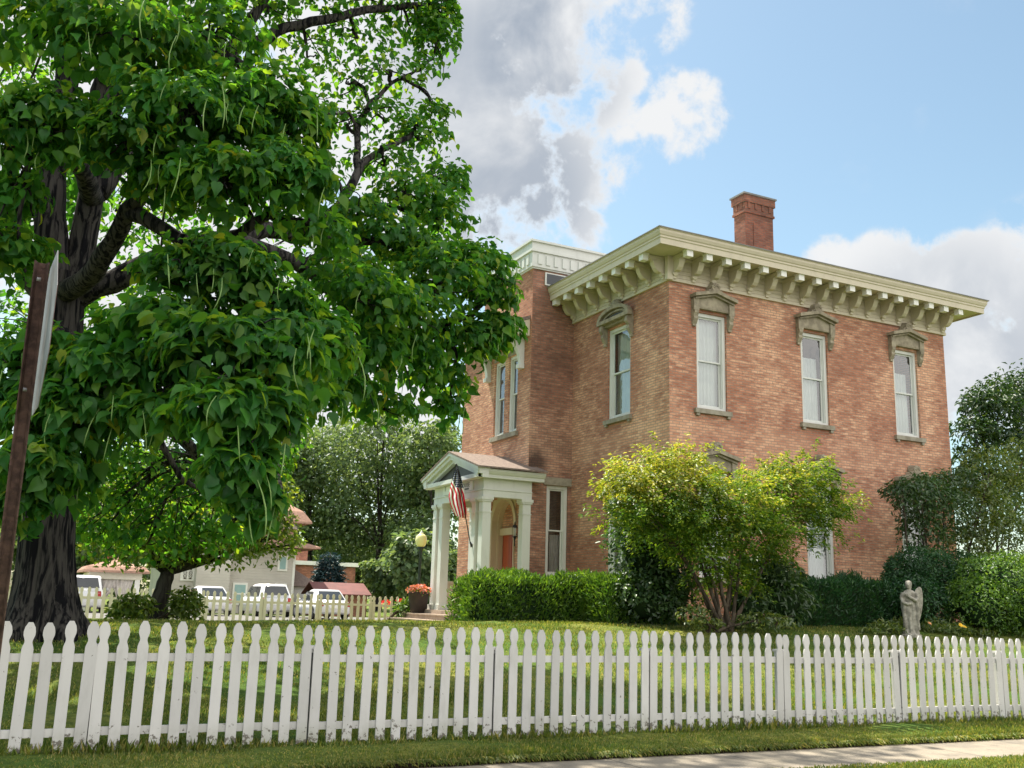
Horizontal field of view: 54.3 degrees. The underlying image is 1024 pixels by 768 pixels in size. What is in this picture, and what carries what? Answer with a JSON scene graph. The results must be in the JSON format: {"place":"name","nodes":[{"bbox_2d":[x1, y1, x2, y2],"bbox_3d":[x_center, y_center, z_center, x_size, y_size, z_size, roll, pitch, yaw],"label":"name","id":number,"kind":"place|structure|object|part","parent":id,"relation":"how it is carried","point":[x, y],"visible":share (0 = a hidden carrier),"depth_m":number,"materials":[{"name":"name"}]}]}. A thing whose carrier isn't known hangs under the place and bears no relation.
{"place":"outdoors","nodes":[
{"label":"outdoors","id":0,"kind":"place"},
{"bbox_2d":[84,612,386,620],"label":"parking lot","id":1,"kind":"structure","parent":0,"point":[223,616],"depth_m":50.30,"materials":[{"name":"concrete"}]},
{"bbox_2d":[77,575,108,612],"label":"parked car","id":2,"kind":"object","parent":1,"relation":"on","point":[85,582],"visible":0.26,"depth_m":50.30,"materials":[{"name":"white paint"}]},
{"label":"rear window","id":3,"kind":"part","parent":2,"relation":"part of","materials":[{"name":"grey glass"}]},
{"bbox_2d":[184,586,231,615],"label":"parked car","id":4,"kind":"object","parent":1,"relation":"on","point":[212,589],"visible":0.26,"depth_m":52.05,"materials":[{"name":"white paint"}]},
{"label":"rear window","id":5,"kind":"part","parent":4,"relation":"part of","materials":[{"name":"grey glass"}]},
{"bbox_2d":[238,584,290,616],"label":"parked car","id":6,"kind":"object","parent":1,"relation":"on","point":[275,589],"visible":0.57,"depth_m":53.22,"materials":[{"name":"white paint"}]},
{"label":"side window","id":7,"kind":"part","parent":6,"relation":"part of","materials":[{"name":"grey glass"}]},
{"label":"side window","id":8,"kind":"part","parent":6,"relation":"part of","materials":[{"name":"grey glass"}]},
{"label":"rear window","id":9,"kind":"part","parent":6,"relation":"part of","materials":[{"name":"grey glass"}]},
{"bbox_2d":[293,589,349,619],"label":"parked car","id":10,"kind":"object","parent":1,"relation":"on","point":[323,592],"visible":0.57,"depth_m":51.12,"materials":[{"name":"white paint"}]},
{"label":"rear window","id":11,"kind":"part","parent":10,"relation":"part of","materials":[{"name":"grey glass"}]},
{"bbox_2d":[0,593,1023,767],"bbox_3d":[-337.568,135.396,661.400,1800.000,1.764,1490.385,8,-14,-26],"label":"lawn","id":12,"kind":"structure","parent":0,"point":[70,718],"depth_m":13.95,"materials":[{"name":"green plant"}]},
{"bbox_2d":[7,571,12,601],"bbox_3d":[-15.213,6.426,30.064,0.300,1.710,0.300,8,-14,-26],"label":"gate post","id":13,"kind":"object","parent":12,"relation":"on","point":[10,585],"visible":0.24,"depth_m":30.07,"materials":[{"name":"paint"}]},
{"bbox_2d":[0,501,150,604],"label":"tree","id":14,"kind":"object","parent":12,"relation":"on","point":[86,562],"visible":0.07,"depth_m":74.48,"materials":[{"name":"green plant"}]},
{"bbox_2d":[77,556,149,611],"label":"curtained porch","id":15,"kind":"object","parent":12,"relation":"on","point":[116,579],"visible":0.38,"depth_m":53.36,"materials":[{"name":"paint"}]},
{"bbox_2d":[103,585,208,619],"bbox_3d":[-9.173,5.676,25.449,2.500,1.170,2.903,8,-14,-26],"label":"lawn bush","id":16,"kind":"object","parent":12,"relation":"on","point":[180,604],"visible":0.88,"depth_m":24.64,"materials":[{"name":"green plant"}]},
{"bbox_2d":[75,461,307,619],"bbox_3d":[-8.672,4.179,26.324,6.835,4.742,4.106,8,-14,-26],"label":"ornamental tree","id":17,"kind":"object","parent":12,"relation":"on","point":[168,571],"visible":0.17,"depth_m":25.77,"materials":[{"name":"green plant"}]},
{"bbox_2d":[101,441,309,532],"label":"tree","id":18,"kind":"object","parent":12,"relation":"on","point":[298,504],"visible":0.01,"depth_m":91.26,"materials":[{"name":"green plant"}]},
{"bbox_2d":[149,497,320,613],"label":"grey house","id":19,"kind":"structure","parent":12,"relation":"on","point":[248,577],"depth_m":62.31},
{"bbox_2d":[180,568,194,580],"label":"window","id":20,"kind":"structure","parent":19,"relation":"in","point":[188,575],"depth_m":60.54,"materials":[{"name":"glass"}]},
{"bbox_2d":[232,583,247,604],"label":"window","id":21,"kind":"structure","parent":19,"relation":"in","point":[239,588],"depth_m":61.70,"materials":[{"name":"white glass"}]},
{"bbox_2d":[277,555,287,570],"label":"window","id":22,"kind":"structure","parent":19,"relation":"in","point":[282,563],"depth_m":63.19,"materials":[{"name":"glass"}]},
{"bbox_2d":[78,587,404,620],"bbox_3d":[-9.284,7.636,33.247,13.560,1.450,0.146,8,-14,-26],"label":"old picket fence","id":23,"kind":"object","parent":12,"relation":"on","point":[264,602],"visible":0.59,"depth_m":33.78,"materials":[{"name":"paint"}]},
{"bbox_2d":[0,0,528,642],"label":"catalpa tree","id":24,"kind":"object","parent":12,"relation":"on","point":[288,360],"visible":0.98,"depth_m":12.76,"materials":[{"name":"green plant"}]},
{"bbox_2d":[293,570,312,613],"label":"garage","id":25,"kind":"structure","parent":12,"relation":"on","point":[301,581],"depth_m":64.61,"materials":[{"name":"white"}]},
{"bbox_2d":[295,551,358,582],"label":"brick building","id":26,"kind":"structure","parent":12,"relation":"on","point":[303,566],"depth_m":76.90,"materials":[{"name":"brown brick"}]},
{"bbox_2d":[280,419,374,562],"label":"tree","id":27,"kind":"object","parent":12,"relation":"on","point":[307,486],"visible":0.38,"depth_m":94.97,"materials":[{"name":"green plant"}]},
{"bbox_2d":[309,552,348,582],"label":"blue spruce","id":28,"kind":"object","parent":12,"relation":"on","point":[336,571],"visible":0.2,"depth_m":67.93,"materials":[{"name":"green plant"}]},
{"bbox_2d":[301,582,371,616],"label":"shed","id":29,"kind":"structure","parent":12,"relation":"on","point":[355,590],"depth_m":62.48,"materials":[{"name":"brick"}]},
{"bbox_2d":[310,417,412,604],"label":"tree","id":30,"kind":"object","parent":12,"relation":"on","point":[358,574],"visible":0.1,"depth_m":104.34,"materials":[{"name":"green plant"}]},
{"bbox_2d":[298,407,433,610],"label":"tree","id":31,"kind":"object","parent":12,"relation":"on","point":[371,469],"visible":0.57,"depth_m":93.85,"materials":[{"name":"green plant"}]},
{"bbox_2d":[387,597,410,619],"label":"step plant","id":32,"kind":"object","parent":12,"relation":"on","point":[400,607],"visible":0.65,"depth_m":32.23,"materials":[{"name":"green plant"}]},
{"bbox_2d":[358,528,457,604],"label":"tree","id":33,"kind":"object","parent":12,"relation":"on","point":[393,571],"visible":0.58,"depth_m":61.68,"materials":[{"name":"green plant"}]},
{"bbox_2d":[379,418,461,608],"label":"tree","id":34,"kind":"object","parent":12,"relation":"on","point":[441,447],"visible":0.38,"depth_m":90.10,"materials":[{"name":"green plant"}]},
{"bbox_2d":[415,530,426,584],"bbox_3d":[-3.178,6.790,34.183,0.410,3.555,0.410,8,-14,-26],"label":"street lamp","id":35,"kind":"object","parent":12,"relation":"on","point":[421,540],"visible":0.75,"depth_m":34.33,"materials":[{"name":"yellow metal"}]},
{"bbox_2d":[0,621,1023,753],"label":"white picket fence","id":36,"kind":"object","parent":12,"relation":"on","point":[95,657],"visible":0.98,"depth_m":11.09,"materials":[{"name":"paint"}]},
{"bbox_2d":[442,564,594,621],"bbox_3d":[0.389,4.702,21.906,3.827,1.485,1.946,8,-14,-26],"label":"clipped hedge","id":37,"kind":"object","parent":12,"relation":"on","point":[493,594],"visible":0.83,"depth_m":21.29,"materials":[{"name":"green plant"}]},
{"bbox_2d":[572,568,681,625],"bbox_3d":[2.529,4.702,21.943,2.434,1.386,1.819,8,-14,-26],"label":"hedge","id":38,"kind":"object","parent":12,"relation":"on","point":[601,588],"visible":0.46,"depth_m":21.33,"materials":[{"name":"green plant"}]},
{"bbox_2d":[596,491,717,626],"bbox_3d":[3.448,3.878,22.092,3.322,3.373,2.168,8,-14,-26],"label":"laurel shrub","id":39,"kind":"object","parent":12,"relation":"on","point":[656,593],"visible":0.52,"depth_m":21.34,"materials":[{"name":"green plant"}]},
{"bbox_2d":[386,191,988,621],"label":"brick house","id":40,"kind":"structure","parent":12,"relation":"on","point":[750,345],"depth_m":30.20,"materials":[{"name":"brick"}]},
{"bbox_2d":[405,584,431,612],"bbox_3d":[-3.011,6.883,32.121,0.862,0.942,0.876,8,-14,-26],"label":"flower planter","id":41,"kind":"object","parent":40,"relation":"on","point":[418,601],"visible":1,"depth_m":31.87,"materials":[{"name":"orange ceramic"}]},
{"bbox_2d":[449,463,472,546],"bbox_3d":[-1.450,3.729,30.081,0.786,2.455,1.661,4,-12,-9],"label":"flag","id":42,"kind":"object","parent":40,"relation":"attached to","point":[457,499],"visible":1,"depth_m":29.91,"materials":[{"name":"multicoloured fabric"}]},
{"bbox_2d":[495,363,504,436],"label":"window","id":43,"kind":"structure","parent":40,"relation":"in","point":[499,366],"depth_m":33.68,"materials":[{"name":"grey paint"}]},
{"bbox_2d":[509,355,517,431],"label":"window","id":44,"kind":"structure","parent":40,"relation":"in","point":[513,360],"depth_m":32.73,"materials":[{"name":"grey paint"}]},
{"bbox_2d":[512,522,517,545],"bbox_3d":[0.125,4.621,30.784,0.268,0.770,0.180,8,-14,-26],"label":"wall lantern","id":45,"kind":"object","parent":40,"relation":"attached to","point":[514,534],"depth_m":30.75,"materials":[{"name":"black metal"}]},
{"bbox_2d":[545,272,565,285],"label":"window","id":46,"kind":"structure","parent":40,"relation":"in","point":[550,278],"depth_m":32.44,"materials":[{"name":"grey paint"}]},
{"bbox_2d":[543,477,571,575],"bbox_3d":[1.319,4.555,31.042,0.990,3.240,0.460,8,-14,-26],"label":"window","id":47,"kind":"structure","parent":40,"relation":"in","point":[557,543],"depth_m":31.11,"materials":[{"name":"grey paint"}]},
{"bbox_2d":[596,299,633,427],"bbox_3d":[3.220,-0.666,29.794,0.609,3.813,1.750,8,-14,-26],"label":"window","id":48,"kind":"structure","parent":40,"relation":"in","point":[617,313],"depth_m":30.03,"materials":[{"name":"grey paint"}]},
{"bbox_2d":[603,471,629,574],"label":"window","id":49,"kind":"structure","parent":40,"relation":"in","point":[613,553],"depth_m":29.06,"materials":[{"name":"grey paint"}]},
{"bbox_2d":[690,283,737,419],"bbox_3d":[5.619,-0.960,28.187,1.480,3.879,0.641,8,-14,-26],"label":"window","id":50,"kind":"structure","parent":40,"relation":"in","point":[712,299],"depth_m":28.32,"materials":[{"name":"grey paint"}]},
{"bbox_2d":[693,442,741,583],"bbox_3d":[5.487,3.503,27.210,1.480,3.899,0.640,8,-14,-26],"label":"window","id":51,"kind":"structure","parent":40,"relation":"in","point":[730,461],"depth_m":27.40,"materials":[{"name":"grey paint"}]},
{"bbox_2d":[794,304,838,432],"bbox_3d":[9.025,-0.499,29.830,1.480,3.879,0.640,8,-14,-26],"label":"window","id":52,"kind":"structure","parent":40,"relation":"in","point":[814,319],"depth_m":29.94,"materials":[{"name":"grey paint"}]},
{"bbox_2d":[800,454,844,579],"bbox_3d":[8.892,3.963,28.855,1.480,3.899,0.641,8,-14,-26],"label":"window","id":53,"kind":"structure","parent":40,"relation":"in","point":[816,567],"depth_m":28.94,"materials":[{"name":"grey paint"}]},
{"bbox_2d":[886,322,927,444],"bbox_3d":[12.395,-0.044,31.457,1.480,3.879,0.640,8,-14,-26],"label":"window","id":54,"kind":"structure","parent":40,"relation":"in","point":[904,337],"depth_m":31.57,"materials":[{"name":"grey paint"}]},
{"bbox_2d":[894,465,929,560],"bbox_3d":[12.263,4.419,30.482,1.480,3.899,0.641,8,-14,-26],"label":"window","id":55,"kind":"structure","parent":40,"relation":"in","point":[916,469],"depth_m":30.63,"materials":[{"name":"grey paint"}]},
{"bbox_2d":[578,431,873,633],"bbox_3d":[4.782,3.089,21.036,7.960,4.538,3.050,8,-14,-26],"label":"japanese maple","id":56,"kind":"object","parent":12,"relation":"on","point":[731,525],"visible":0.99,"depth_m":20.54,"materials":[{"name":"green plant"}]},
{"bbox_2d":[675,602,797,634],"bbox_3d":[4.653,4.886,20.505,2.882,0.729,1.370,8,-14,-26],"label":"ground ivy","id":57,"kind":"object","parent":12,"relation":"on","point":[704,620],"visible":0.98,"depth_m":20.39,"materials":[{"name":"green plant"}]},
{"bbox_2d":[720,553,823,631],"bbox_3d":[5.478,4.595,21.854,2.600,1.960,1.946,8,-14,-26],"label":"sumac clump","id":58,"kind":"object","parent":12,"relation":"on","point":[788,602],"visible":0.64,"depth_m":21.51,"materials":[{"name":"green plant"}]},
{"bbox_2d":[774,568,903,628],"bbox_3d":[7.770,5.139,23.761,3.932,1.518,1.813,8,-14,-26],"label":"dark hedge","id":59,"kind":"object","parent":12,"relation":"on","point":[850,599],"visible":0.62,"depth_m":23.14,"materials":[{"name":"green plant"}]},
{"bbox_2d":[900,580,922,637],"bbox_3d":[8.959,5.035,22.338,0.566,1.256,0.395,0,-12,7],"label":"angel statue","id":60,"kind":"object","parent":12,"relation":"on","point":[911,603],"visible":0.93,"depth_m":22.25,"materials":[{"name":"stone"}]},
{"bbox_2d":[856,615,996,638],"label":"flower bed plants","id":61,"kind":"object","parent":12,"relation":"on","point":[945,626],"visible":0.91,"depth_m":22.77,"materials":[{"name":"green plant"}]},
{"bbox_2d":[877,465,986,565],"bbox_3d":[11.654,4.420,27.287,4.187,4.728,1.832,8,-14,-26],"label":"shade tree sapling","id":62,"kind":"object","parent":12,"relation":"on","point":[932,486],"visible":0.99,"depth_m":27.16,"materials":[{"name":"green plant"}]},
{"bbox_2d":[879,543,986,627],"bbox_3d":[10.412,5.108,24.612,4.029,2.331,2.153,8,-14,-26],"label":"dark round bush","id":63,"kind":"object","parent":12,"relation":"on","point":[929,575],"visible":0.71,"depth_m":24.12,"materials":[{"name":"green plant"}]},
{"bbox_2d":[937,549,1023,637],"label":"bright round bush","id":64,"kind":"object","parent":12,"relation":"on","point":[987,597],"visible":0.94,"depth_m":23.58,"materials":[{"name":"green plant"}]},
{"bbox_2d":[940,431,1023,619],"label":"pale laurel","id":65,"kind":"object","parent":12,"relation":"on","point":[1001,521],"visible":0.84,"depth_m":28.84,"materials":[{"name":"green plant"}]},
{"bbox_2d":[949,358,1023,566],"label":"magnolia tree","id":66,"kind":"object","parent":12,"relation":"on","point":[1006,397],"visible":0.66,"depth_m":38.63,"materials":[{"name":"green plant"}]},
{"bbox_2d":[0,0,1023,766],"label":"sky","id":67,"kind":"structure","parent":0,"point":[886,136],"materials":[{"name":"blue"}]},
{"bbox_2d":[427,739,1023,767],"bbox_3d":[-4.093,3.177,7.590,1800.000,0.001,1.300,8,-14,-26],"label":"sidewalk","id":68,"kind":"structure","parent":0,"point":[802,758],"depth_m":11.15,"materials":[{"name":"concrete"}]},
{"bbox_2d":[355,736,1023,767],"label":"soil edge","id":69,"kind":"object","parent":68,"relation":"on","point":[541,760],"visible":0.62,"depth_m":10.83,"materials":[{"name":"brown soil"}]},
{"bbox_2d":[771,752,1023,767],"bbox_3d":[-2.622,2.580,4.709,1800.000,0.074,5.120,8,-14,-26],"label":"grass verge","id":70,"kind":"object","parent":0,"point":[942,762],"depth_m":10.78,"materials":[{"name":"green plant"}]},
{"bbox_2d":[0,251,57,655],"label":"street sign","id":71,"kind":"object","parent":70,"relation":"on","point":[40,316],"visible":1,"depth_m":4.84,"materials":[{"name":"metal"}]}
]}

